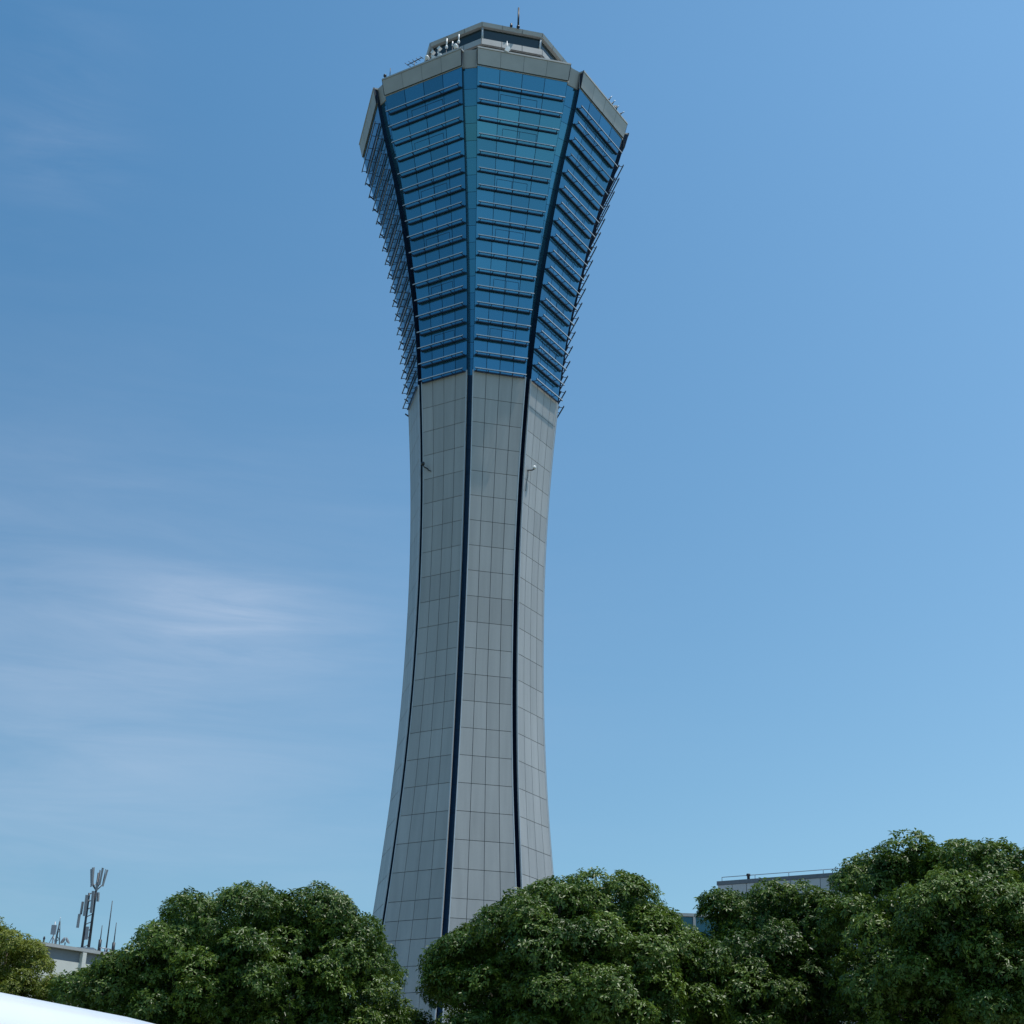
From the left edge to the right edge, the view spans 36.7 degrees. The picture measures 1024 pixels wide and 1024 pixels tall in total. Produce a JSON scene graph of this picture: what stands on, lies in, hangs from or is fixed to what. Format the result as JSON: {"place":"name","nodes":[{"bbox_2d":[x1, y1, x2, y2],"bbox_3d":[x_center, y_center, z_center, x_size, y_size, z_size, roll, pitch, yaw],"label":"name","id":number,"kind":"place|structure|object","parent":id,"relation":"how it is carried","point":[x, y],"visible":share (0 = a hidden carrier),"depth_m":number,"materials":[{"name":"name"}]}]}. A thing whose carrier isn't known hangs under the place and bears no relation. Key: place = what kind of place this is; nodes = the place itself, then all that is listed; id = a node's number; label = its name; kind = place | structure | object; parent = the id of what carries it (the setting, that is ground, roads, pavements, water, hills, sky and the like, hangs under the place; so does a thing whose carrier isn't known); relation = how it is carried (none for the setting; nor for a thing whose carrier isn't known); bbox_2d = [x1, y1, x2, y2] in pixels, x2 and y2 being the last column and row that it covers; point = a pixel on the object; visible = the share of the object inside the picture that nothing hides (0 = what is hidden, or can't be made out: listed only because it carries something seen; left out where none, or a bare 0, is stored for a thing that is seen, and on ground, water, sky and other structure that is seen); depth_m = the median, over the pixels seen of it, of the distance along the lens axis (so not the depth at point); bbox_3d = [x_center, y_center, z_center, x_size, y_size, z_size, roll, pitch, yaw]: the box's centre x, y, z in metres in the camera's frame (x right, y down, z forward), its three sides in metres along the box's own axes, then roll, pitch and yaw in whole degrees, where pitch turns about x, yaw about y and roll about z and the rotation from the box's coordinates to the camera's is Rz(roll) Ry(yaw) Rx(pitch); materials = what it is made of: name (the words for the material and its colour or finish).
{"place":"outdoors","nodes":[
{"label":"outdoors","id":0,"kind":"place"},
{"bbox_2d":[3,939,106,1005],"bbox_3d":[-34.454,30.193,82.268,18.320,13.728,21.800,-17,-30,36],"label":"office building","id":1,"kind":"structure","parent":0,"point":[68,959],"depth_m":83.31,"materials":[{"name":"concrete"}]},
{"bbox_2d":[49,922,56,943],"bbox_3d":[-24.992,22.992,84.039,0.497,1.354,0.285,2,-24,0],"label":"panel mast","id":2,"kind":"object","parent":1,"relation":"on","point":[53,929],"visible":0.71,"depth_m":83.98,"materials":[{"name":"metal"}]},
{"bbox_2d":[54,917,60,944],"bbox_3d":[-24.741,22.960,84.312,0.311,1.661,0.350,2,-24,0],"label":"lattice mast","id":3,"kind":"object","parent":1,"relation":"on","point":[58,929],"visible":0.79,"depth_m":84.25,"materials":[{"name":"metal"}]},
{"bbox_2d":[60,937,69,944],"bbox_3d":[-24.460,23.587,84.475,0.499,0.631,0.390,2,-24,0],"label":"dish antenna","id":4,"kind":"object","parent":1,"relation":"on","point":[63,940],"visible":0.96,"depth_m":84.42,"materials":[{"name":"metal"}]},
{"bbox_2d":[76,867,107,949],"bbox_3d":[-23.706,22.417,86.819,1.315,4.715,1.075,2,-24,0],"label":"cell mast","id":5,"kind":"object","parent":1,"relation":"on","point":[85,904],"visible":0.98,"depth_m":86.73,"materials":[{"name":"metal"}]},
{"bbox_2d":[97,925,102,950],"bbox_3d":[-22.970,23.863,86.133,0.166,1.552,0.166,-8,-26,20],"label":"whip antenna","id":6,"kind":"object","parent":1,"relation":"on","point":[99,944],"visible":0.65,"depth_m":85.98,"materials":[{"name":"metal"}]},
{"bbox_2d":[104,901,112,951],"bbox_3d":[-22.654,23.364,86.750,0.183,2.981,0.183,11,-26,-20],"label":"whip antenna","id":7,"kind":"object","parent":1,"relation":"on","point":[108,930],"visible":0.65,"depth_m":86.62,"materials":[{"name":"metal"}]},
{"bbox_2d":[112,923,116,950],"bbox_3d":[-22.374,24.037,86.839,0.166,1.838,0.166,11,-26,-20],"label":"whip antenna","id":8,"kind":"object","parent":1,"relation":"on","point":[113,945],"visible":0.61,"depth_m":86.68,"materials":[{"name":"metal"}]},
{"bbox_2d":[0,992,152,1023],"bbox_3d":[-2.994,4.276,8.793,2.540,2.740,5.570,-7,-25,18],"label":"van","id":9,"kind":"object","parent":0,"point":[14,1009],"visible":1,"depth_m":8.25,"materials":[{"name":"white paint"}]},
{"bbox_2d":[0,0,1023,951],"label":"sky","id":10,"kind":"structure","parent":0,"point":[784,598],"materials":[{"name":"blue"}]},
{"label":"ground","id":11,"kind":"structure","parent":0,"visible":0},
{"bbox_2d":[0,917,68,1004],"bbox_3d":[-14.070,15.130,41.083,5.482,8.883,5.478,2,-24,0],"label":"tree","id":12,"kind":"object","parent":11,"relation":"on","point":[18,958],"visible":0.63,"depth_m":41.30,"materials":[{"name":"green plant"}]},
{"bbox_2d":[46,880,440,1023],"bbox_3d":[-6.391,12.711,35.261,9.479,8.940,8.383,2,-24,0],"label":"tree","id":13,"kind":"object","parent":11,"relation":"on","point":[283,958],"visible":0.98,"depth_m":33.59,"materials":[{"name":"green plant"}]},
{"bbox_2d":[415,866,734,1023],"bbox_3d":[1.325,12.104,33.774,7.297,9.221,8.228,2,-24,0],"label":"tree","id":14,"kind":"object","parent":11,"relation":"on","point":[577,950],"visible":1,"depth_m":32.28,"materials":[{"name":"green plant"}]},
{"bbox_2d":[675,913,717,935],"bbox_3d":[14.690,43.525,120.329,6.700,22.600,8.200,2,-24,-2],"label":"glazed wing","id":15,"kind":"structure","parent":11,"relation":"on","point":[689,918],"depth_m":121.06,"materials":[{"name":"blue glass"}]},
{"bbox_2d":[658,877,872,1023],"bbox_3d":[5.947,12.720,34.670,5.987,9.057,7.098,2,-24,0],"label":"tree","id":16,"kind":"object","parent":11,"relation":"on","point":[782,974],"visible":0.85,"depth_m":33.45,"materials":[{"name":"green plant"}]},
{"bbox_2d":[717,868,907,1023],"bbox_3d":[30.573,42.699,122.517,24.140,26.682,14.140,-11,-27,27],"label":"rooftop block","id":17,"kind":"structure","parent":11,"relation":"on","point":[745,885],"depth_m":124.87,"materials":[{"name":"grey concrete"}]},
{"bbox_2d":[814,827,1023,1023],"bbox_3d":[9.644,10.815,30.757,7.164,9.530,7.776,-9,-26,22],"label":"tree","id":18,"kind":"object","parent":11,"relation":"on","point":[943,927],"visible":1,"depth_m":29.46,"materials":[{"name":"green plant"}]},
{"label":"plaza","id":19,"kind":"structure","parent":0,"visible":0},
{"bbox_2d":[359,22,628,1023],"bbox_3d":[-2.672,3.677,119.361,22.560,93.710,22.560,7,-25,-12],"label":"control tower","id":20,"kind":"structure","parent":19,"relation":"on","point":[491,164],"depth_m":119.61,"materials":[{"name":"grey stone"}]},
{"bbox_2d":[405,56,422,66],"bbox_3d":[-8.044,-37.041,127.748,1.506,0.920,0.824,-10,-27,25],"label":"yagi antenna","id":21,"kind":"object","parent":20,"relation":"on","point":[414,61],"visible":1,"depth_m":127.76,"materials":[{"name":"metal"}]},
{"bbox_2d":[430,50,435,58],"bbox_3d":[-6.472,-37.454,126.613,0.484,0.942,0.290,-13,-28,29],"label":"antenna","id":22,"kind":"object","parent":20,"relation":"on","point":[432,52],"visible":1,"depth_m":126.59,"materials":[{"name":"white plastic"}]},
{"bbox_2d":[437,46,441,55],"bbox_3d":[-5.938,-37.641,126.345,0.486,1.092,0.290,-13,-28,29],"label":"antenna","id":23,"kind":"object","parent":20,"relation":"on","point":[439,48],"visible":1,"depth_m":126.38,"materials":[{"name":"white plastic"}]},
{"bbox_2d":[434,30,480,55],"bbox_3d":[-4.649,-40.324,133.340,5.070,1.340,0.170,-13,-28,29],"label":"cab window","id":24,"kind":"structure","parent":20,"relation":"in","point":[476,35],"depth_m":133.19,"materials":[{"name":"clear glass"}]},
{"bbox_2d":[493,279,518,289],"bbox_3d":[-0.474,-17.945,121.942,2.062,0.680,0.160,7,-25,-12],"label":"vent window","id":25,"kind":"structure","parent":20,"relation":"in","point":[496,279],"depth_m":121.97,"materials":[{"name":"blue glass"}]},
{"bbox_2d":[484,29,539,48],"bbox_3d":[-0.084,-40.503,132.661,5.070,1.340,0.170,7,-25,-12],"label":"cab window","id":26,"kind":"structure","parent":20,"relation":"in","point":[488,34],"depth_m":132.72,"materials":[{"name":"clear glass"}]},
{"bbox_2d":[516,7,519,28],"bbox_3d":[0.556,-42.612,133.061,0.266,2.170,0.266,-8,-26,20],"label":"lightning rod","id":27,"kind":"object","parent":20,"relation":"on","point":[518,27],"visible":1,"depth_m":132.87,"materials":[{"name":"metal"}]},
{"bbox_2d":[500,94,536,107],"bbox_3d":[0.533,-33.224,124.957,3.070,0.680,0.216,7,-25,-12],"label":"vent window","id":28,"kind":"structure","parent":20,"relation":"in","point":[501,94],"depth_m":124.94,"materials":[{"name":"blue glass"}]},
{"bbox_2d":[525,465,535,490],"bbox_3d":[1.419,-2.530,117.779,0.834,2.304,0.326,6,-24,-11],"label":"security camera","id":29,"kind":"object","parent":20,"relation":"attached to","point":[534,467],"visible":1,"depth_m":118.05,"materials":[{"name":"metal"}]},
{"bbox_2d":[541,42,557,60],"bbox_3d":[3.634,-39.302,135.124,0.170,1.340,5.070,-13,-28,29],"label":"cab window","id":30,"kind":"structure","parent":20,"relation":"in","point":[543,47],"depth_m":134.37,"materials":[{"name":"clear glass"}]}
]}

